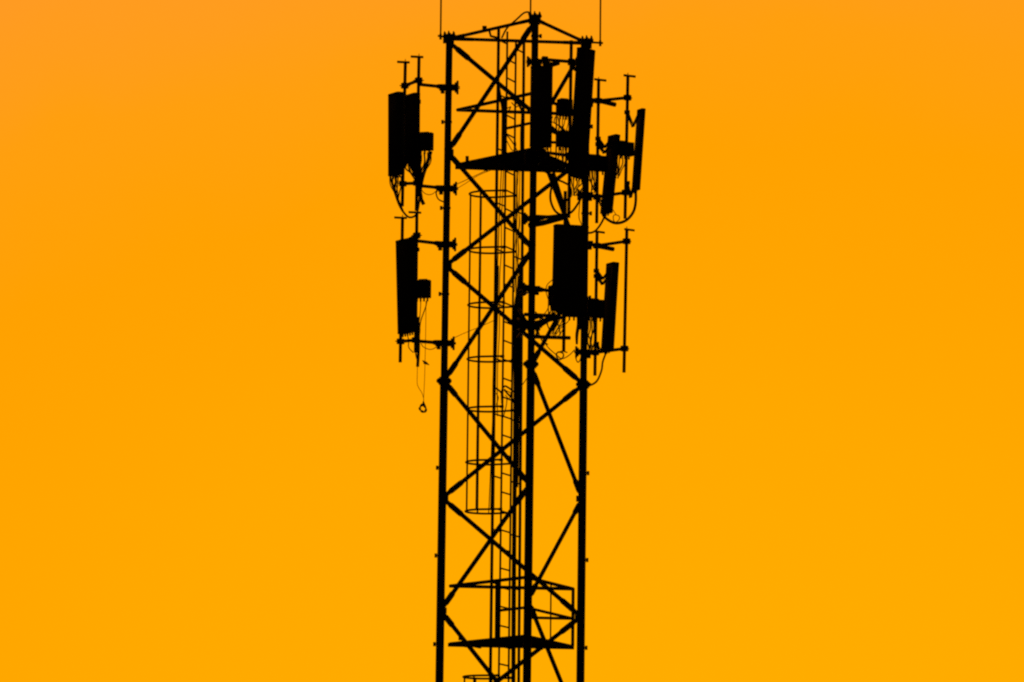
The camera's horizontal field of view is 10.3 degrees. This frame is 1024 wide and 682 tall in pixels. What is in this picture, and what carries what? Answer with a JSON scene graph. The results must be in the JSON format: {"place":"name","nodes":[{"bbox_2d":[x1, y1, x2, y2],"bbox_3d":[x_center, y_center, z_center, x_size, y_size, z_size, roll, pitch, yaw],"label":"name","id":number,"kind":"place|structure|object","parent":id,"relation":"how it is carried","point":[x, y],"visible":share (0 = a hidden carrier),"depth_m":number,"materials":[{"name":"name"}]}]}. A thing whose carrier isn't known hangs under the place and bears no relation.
{"place":"outdoors","nodes":[
{"label":"outdoors","id":0,"kind":"place"},
{"bbox_2d":[0,0,1023,681],"label":"sky","id":1,"kind":"structure","parent":0,"point":[219,457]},
{"label":"ground","id":2,"kind":"structure","parent":0,"visible":0},
{"bbox_2d":[433,11,593,681],"bbox_3d":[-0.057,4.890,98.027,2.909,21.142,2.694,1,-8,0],"label":"lattice tower","id":3,"kind":"structure","parent":2,"relation":"on","point":[530,364],"depth_m":99.06,"materials":[{"name":"metal"}]},
{"bbox_2d":[394,211,457,362],"bbox_3d":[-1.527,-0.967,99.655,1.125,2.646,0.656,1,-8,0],"label":"antenna mount","id":4,"kind":"object","parent":3,"relation":"attached to","point":[440,245],"visible":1,"depth_m":99.51,"materials":[{"name":"metal"}]},
{"bbox_2d":[395,238,419,336],"bbox_3d":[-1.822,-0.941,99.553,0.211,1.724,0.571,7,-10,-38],"label":"panel antenna","id":5,"kind":"object","parent":4,"relation":"attached to","point":[406,248],"visible":1,"depth_m":99.50,"materials":[{"name":"paint"}]},
{"bbox_2d":[414,279,430,301],"bbox_3d":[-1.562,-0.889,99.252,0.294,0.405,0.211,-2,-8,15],"label":"radio unit","id":6,"kind":"object","parent":4,"relation":"attached to","point":[422,288],"visible":1,"depth_m":99.18,"materials":[{"name":"paint"}]},
{"bbox_2d":[407,300,426,366],"bbox_3d":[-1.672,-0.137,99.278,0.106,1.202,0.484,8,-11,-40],"label":"jumper cables","id":7,"kind":"object","parent":6,"relation":"hanging from","point":[417,350],"visible":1,"depth_m":99.22,"materials":[{"name":"black rubber"}]},
{"bbox_2d":[417,323,428,412],"bbox_3d":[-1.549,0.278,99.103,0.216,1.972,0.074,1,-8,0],"label":"hoist rope","id":8,"kind":"object","parent":4,"relation":"hanging from","point":[423,403],"visible":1,"depth_m":99.03,"materials":[{"name":"fabric"}]},
{"bbox_2d":[397,55,459,210],"bbox_3d":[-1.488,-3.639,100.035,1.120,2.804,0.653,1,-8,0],"label":"antenna mount","id":9,"kind":"object","parent":3,"relation":"attached to","point":[418,80],"visible":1,"depth_m":99.96,"materials":[{"name":"metal"}]},
{"bbox_2d":[388,91,406,178],"bbox_3d":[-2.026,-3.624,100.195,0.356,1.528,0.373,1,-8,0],"label":"panel antenna","id":10,"kind":"object","parent":9,"relation":"attached to","point":[396,133],"visible":1,"depth_m":100.09,"materials":[{"name":"paint"}]},
{"bbox_2d":[389,176,419,217],"bbox_3d":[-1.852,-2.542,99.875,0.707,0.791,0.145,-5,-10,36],"label":"jumper cables","id":11,"kind":"object","parent":10,"relation":"hanging from","point":[394,187],"visible":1,"depth_m":100.03,"materials":[{"name":"black rubber"}]},
{"bbox_2d":[404,92,420,163],"bbox_3d":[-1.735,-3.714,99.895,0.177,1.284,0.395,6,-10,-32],"label":"panel antenna","id":12,"kind":"object","parent":9,"relation":"attached to","point":[412,111],"visible":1,"depth_m":99.82,"materials":[{"name":"paint"}]},
{"bbox_2d":[410,151,421,167],"bbox_3d":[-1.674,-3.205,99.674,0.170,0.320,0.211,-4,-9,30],"label":"radio unit","id":13,"kind":"object","parent":9,"relation":"attached to","point":[415,154],"visible":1,"depth_m":99.60,"materials":[{"name":"paint"}]},
{"bbox_2d":[412,132,433,153],"bbox_3d":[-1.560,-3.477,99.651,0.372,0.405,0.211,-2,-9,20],"label":"radio unit","id":14,"kind":"object","parent":9,"relation":"attached to","point":[422,141],"visible":1,"depth_m":99.57,"materials":[{"name":"paint"}]},
{"bbox_2d":[405,151,432,204],"bbox_3d":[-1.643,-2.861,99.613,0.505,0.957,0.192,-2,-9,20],"label":"jumper cables","id":15,"kind":"object","parent":14,"relation":"hanging from","point":[420,177],"visible":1,"depth_m":99.59,"materials":[{"name":"black rubber"}]},
{"bbox_2d":[438,0,445,39],"bbox_3d":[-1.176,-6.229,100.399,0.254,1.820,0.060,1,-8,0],"label":"lightning rod","id":16,"kind":"object","parent":3,"relation":"attached to","point":[440,36],"visible":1,"depth_m":100.30,"materials":[{"name":"metal"}]},
{"bbox_2d":[462,26,524,681],"bbox_3d":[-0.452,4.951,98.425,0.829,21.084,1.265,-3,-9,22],"label":"access ladder","id":17,"kind":"object","parent":3,"relation":"attached to","point":[474,677],"visible":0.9,"depth_m":99.00,"materials":[{"name":"metal"}]},
{"bbox_2d":[488,168,503,513],"bbox_3d":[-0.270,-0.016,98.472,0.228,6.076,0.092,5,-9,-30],"label":"feeder cables","id":18,"kind":"object","parent":17,"relation":"attached to","point":[496,294],"visible":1,"depth_m":98.46,"materials":[{"name":"black rubber"}]},
{"bbox_2d":[496,385,514,414],"bbox_3d":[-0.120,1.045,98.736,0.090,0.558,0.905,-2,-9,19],"label":"cable tangle","id":19,"kind":"object","parent":17,"relation":"attached to","point":[506,392],"visible":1,"depth_m":98.75,"materials":[{"name":"black rubber"}]},
{"bbox_2d":[499,85,522,163],"bbox_3d":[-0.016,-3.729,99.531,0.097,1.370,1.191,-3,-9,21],"label":"cable tangle","id":20,"kind":"object","parent":17,"relation":"attached to","point":[521,109],"visible":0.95,"depth_m":99.76,"materials":[{"name":"black rubber"}]},
{"bbox_2d":[514,168,519,291],"bbox_3d":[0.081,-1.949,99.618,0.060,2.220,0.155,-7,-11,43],"label":"feeder cables","id":21,"kind":"object","parent":17,"relation":"attached to","point":[516,279],"visible":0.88,"depth_m":99.65,"materials":[{"name":"black rubber"}]},
{"bbox_2d":[511,168,527,681],"bbox_3d":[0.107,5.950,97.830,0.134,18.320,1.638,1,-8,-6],"label":"feeder cables","id":22,"kind":"object","parent":17,"relation":"attached to","point":[514,515],"visible":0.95,"depth_m":98.97,"materials":[{"name":"black rubber"}]},
{"bbox_2d":[517,271,521,486],"bbox_3d":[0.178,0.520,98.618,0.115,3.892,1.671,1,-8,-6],"label":"feeder cables","id":23,"kind":"object","parent":17,"relation":"attached to","point":[519,339],"visible":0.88,"depth_m":99.39,"materials":[{"name":"black rubber"}]},
{"bbox_2d":[448,576,574,649],"bbox_3d":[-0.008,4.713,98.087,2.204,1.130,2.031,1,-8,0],"label":"work platform","id":24,"kind":"structure","parent":3,"relation":"attached to","point":[517,640],"depth_m":98.27,"materials":[{"name":"metal"}]},
{"bbox_2d":[455,92,567,172],"bbox_3d":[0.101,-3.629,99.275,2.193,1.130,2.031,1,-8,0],"label":"work platform","id":25,"kind":"structure","parent":3,"relation":"attached to","point":[516,158],"depth_m":99.36,"materials":[{"name":"metal"}]},
{"bbox_2d":[501,11,529,37],"bbox_3d":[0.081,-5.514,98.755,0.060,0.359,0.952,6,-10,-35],"label":"looping cable","id":26,"kind":"object","parent":3,"relation":"attached to","point":[516,19],"visible":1,"depth_m":98.76,"materials":[{"name":"black rubber"}]},
{"bbox_2d":[516,308,560,344],"bbox_3d":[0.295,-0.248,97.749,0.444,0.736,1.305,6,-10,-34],"label":"jumper cables","id":27,"kind":"object","parent":3,"relation":"attached to","point":[525,327],"visible":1,"depth_m":97.48,"materials":[{"name":"black rubber"}]},
{"bbox_2d":[518,191,580,351],"bbox_3d":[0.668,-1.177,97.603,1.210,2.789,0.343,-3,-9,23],"label":"antenna mount","id":28,"kind":"object","parent":3,"relation":"attached to","point":[538,222],"visible":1,"depth_m":97.55,"materials":[{"name":"metal"}]},
{"bbox_2d":[537,280,556,323],"bbox_3d":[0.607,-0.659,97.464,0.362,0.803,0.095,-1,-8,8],"label":"jumper cables","id":29,"kind":"object","parent":28,"relation":"attached to","point":[548,305],"visible":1,"depth_m":97.46,"materials":[{"name":"black rubber"}]},
{"bbox_2d":[548,285,551,308],"bbox_3d":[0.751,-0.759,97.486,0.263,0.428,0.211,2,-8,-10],"label":"radio unit","id":30,"kind":"object","parent":28,"relation":"attached to","point":[550,295],"visible":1,"depth_m":97.41,"materials":[{"name":"paint"}]},
{"bbox_2d":[556,351,567,359],"bbox_3d":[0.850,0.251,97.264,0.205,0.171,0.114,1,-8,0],"label":"cable coil","id":31,"kind":"object","parent":28,"relation":"hanging from","point":[562,356],"visible":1,"depth_m":97.22,"materials":[{"name":"black rubber"}]},
{"bbox_2d":[551,224,588,315],"bbox_3d":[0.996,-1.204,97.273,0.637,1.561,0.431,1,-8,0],"label":"panel antenna","id":32,"kind":"object","parent":28,"relation":"attached to","point":[570,270],"visible":1,"depth_m":97.12,"materials":[{"name":"paint"}]},
{"bbox_2d":[566,312,586,320],"bbox_3d":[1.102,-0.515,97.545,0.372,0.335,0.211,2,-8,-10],"label":"radio unit","id":33,"kind":"object","parent":28,"relation":"attached to","point":[584,315],"visible":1,"depth_m":97.46,"materials":[{"name":"paint"}]},
{"bbox_2d":[542,313,578,358],"bbox_3d":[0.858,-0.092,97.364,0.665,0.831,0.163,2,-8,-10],"label":"jumper cables","id":34,"kind":"object","parent":33,"relation":"hanging from","point":[576,333],"visible":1,"depth_m":97.36,"materials":[{"name":"black rubber"}]},
{"bbox_2d":[526,40,574,217],"bbox_3d":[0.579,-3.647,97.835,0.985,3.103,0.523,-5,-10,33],"label":"antenna mount","id":35,"kind":"object","parent":3,"relation":"attached to","point":[545,60],"visible":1,"depth_m":97.74,"materials":[{"name":"metal"}]},
{"bbox_2d":[529,65,552,149],"bbox_3d":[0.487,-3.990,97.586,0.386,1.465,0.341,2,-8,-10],"label":"panel antenna","id":36,"kind":"object","parent":35,"relation":"attached to","point":[541,85],"visible":1,"depth_m":97.43,"materials":[{"name":"paint"}]},
{"bbox_2d":[556,130,567,149],"bbox_3d":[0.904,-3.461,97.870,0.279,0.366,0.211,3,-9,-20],"label":"radio unit","id":37,"kind":"object","parent":35,"relation":"attached to","point":[561,139],"visible":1,"depth_m":97.78,"materials":[{"name":"paint"}]},
{"bbox_2d":[544,148,567,169],"bbox_3d":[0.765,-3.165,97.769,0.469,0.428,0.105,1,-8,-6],"label":"jumper cables","id":38,"kind":"object","parent":37,"relation":"hanging from","point":[562,157],"visible":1,"depth_m":97.75,"materials":[{"name":"black rubber"}]},
{"bbox_2d":[557,98,572,119],"bbox_3d":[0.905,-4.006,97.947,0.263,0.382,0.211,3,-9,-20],"label":"radio unit","id":39,"kind":"object","parent":35,"relation":"attached to","point":[563,107],"visible":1,"depth_m":97.86,"materials":[{"name":"paint"}]},
{"bbox_2d":[552,116,567,130],"bbox_3d":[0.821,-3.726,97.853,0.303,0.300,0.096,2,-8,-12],"label":"jumper cables","id":40,"kind":"object","parent":39,"relation":"hanging from","point":[560,127],"visible":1,"depth_m":97.86,"materials":[{"name":"black rubber"}]},
{"bbox_2d":[568,47,595,181],"bbox_3d":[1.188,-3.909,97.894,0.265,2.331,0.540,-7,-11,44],"label":"panel antenna","id":41,"kind":"object","parent":35,"relation":"attached to","point":[583,69],"visible":1,"depth_m":97.84,"materials":[{"name":"paint"}]},
{"bbox_2d":[549,176,584,224],"bbox_3d":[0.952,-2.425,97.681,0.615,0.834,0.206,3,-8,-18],"label":"jumper cables","id":42,"kind":"object","parent":41,"relation":"hanging from","point":[551,203],"visible":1,"depth_m":97.71,"materials":[{"name":"black rubber"}]},
{"bbox_2d":[592,0,602,45],"bbox_3d":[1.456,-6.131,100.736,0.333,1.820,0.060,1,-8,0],"label":"lightning rod","id":43,"kind":"object","parent":3,"relation":"attached to","point":[599,42],"visible":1,"depth_m":100.63,"materials":[{"name":"metal"}]},
{"bbox_2d":[591,353,606,385],"bbox_3d":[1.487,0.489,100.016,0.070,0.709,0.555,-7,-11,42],"label":"looping cable","id":44,"kind":"object","parent":3,"relation":"attached to","point":[598,378],"visible":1,"depth_m":100.08,"materials":[{"name":"black rubber"}]},
{"bbox_2d":[574,226,634,375],"bbox_3d":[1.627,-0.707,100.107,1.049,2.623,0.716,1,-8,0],"label":"antenna mount","id":45,"kind":"object","parent":3,"relation":"attached to","point":[624,347],"visible":0.84,"depth_m":99.96,"materials":[{"name":"metal"}]},
{"bbox_2d":[588,298,604,321],"bbox_3d":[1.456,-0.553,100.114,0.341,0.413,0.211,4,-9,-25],"label":"radio unit","id":46,"kind":"object","parent":45,"relation":"attached to","point":[596,308],"visible":0.95,"depth_m":100.04,"materials":[{"name":"paint"}]},
{"bbox_2d":[587,318,595,349],"bbox_3d":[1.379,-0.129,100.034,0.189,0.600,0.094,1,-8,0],"label":"jumper cables","id":47,"kind":"object","parent":46,"relation":"hanging from","point":[592,330],"visible":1,"depth_m":100.00,"materials":[{"name":"black rubber"}]},
{"bbox_2d":[593,262,618,353],"bbox_3d":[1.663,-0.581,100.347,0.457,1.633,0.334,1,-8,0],"label":"panel antenna","id":48,"kind":"object","parent":45,"relation":"attached to","point":[610,278],"visible":1,"depth_m":100.26,"materials":[{"name":"paint"}]},
{"bbox_2d":[576,73,635,222],"bbox_3d":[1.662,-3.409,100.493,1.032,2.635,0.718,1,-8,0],"label":"antenna mount","id":49,"kind":"object","parent":3,"relation":"attached to","point":[627,98],"visible":0.76,"depth_m":100.36,"materials":[{"name":"metal"}]},
{"bbox_2d":[589,154,607,174],"bbox_3d":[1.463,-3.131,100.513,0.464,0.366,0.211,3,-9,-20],"label":"radio unit","id":50,"kind":"object","parent":49,"relation":"attached to","point":[598,162],"visible":0.62,"depth_m":100.45,"materials":[{"name":"paint"}]},
{"bbox_2d":[589,169,596,192],"bbox_3d":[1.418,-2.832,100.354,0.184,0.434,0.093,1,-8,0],"label":"jumper cables","id":51,"kind":"object","parent":50,"relation":"hanging from","point":[594,184],"visible":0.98,"depth_m":100.35,"materials":[{"name":"black rubber"}]},
{"bbox_2d":[595,134,619,215],"bbox_3d":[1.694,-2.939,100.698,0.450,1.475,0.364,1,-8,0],"label":"panel antenna","id":52,"kind":"object","parent":49,"relation":"attached to","point":[609,183],"visible":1,"depth_m":100.61,"materials":[{"name":"paint"}]},
{"bbox_2d":[589,212,604,233],"bbox_3d":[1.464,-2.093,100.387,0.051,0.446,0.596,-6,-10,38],"label":"looping cable","id":53,"kind":"object","parent":52,"relation":"hanging from","point":[598,227],"visible":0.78,"depth_m":100.44,"materials":[{"name":"black rubber"}]},
{"bbox_2d":[601,190,636,224],"bbox_3d":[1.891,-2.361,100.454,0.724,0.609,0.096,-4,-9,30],"label":"looping cable","id":54,"kind":"object","parent":52,"relation":"hanging from","point":[628,217],"visible":1,"depth_m":100.32,"materials":[{"name":"black rubber"}]},
{"bbox_2d":[612,140,633,159],"bbox_3d":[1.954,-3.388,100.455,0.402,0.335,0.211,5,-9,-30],"label":"radio unit","id":55,"kind":"object","parent":49,"relation":"attached to","point":[618,147],"visible":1,"depth_m":100.36,"materials":[{"name":"paint"}]},
{"bbox_2d":[614,155,623,178],"bbox_3d":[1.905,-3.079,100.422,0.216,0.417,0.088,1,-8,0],"label":"jumper cables","id":56,"kind":"object","parent":55,"relation":"hanging from","point":[618,173],"visible":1,"depth_m":100.42,"materials":[{"name":"black rubber"}]},
{"bbox_2d":[624,108,645,197],"bbox_3d":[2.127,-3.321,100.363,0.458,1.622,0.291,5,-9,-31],"label":"panel antenna","id":57,"kind":"object","parent":49,"relation":"attached to","point":[639,121],"visible":1,"depth_m":100.36,"materials":[{"name":"paint"}]}
]}

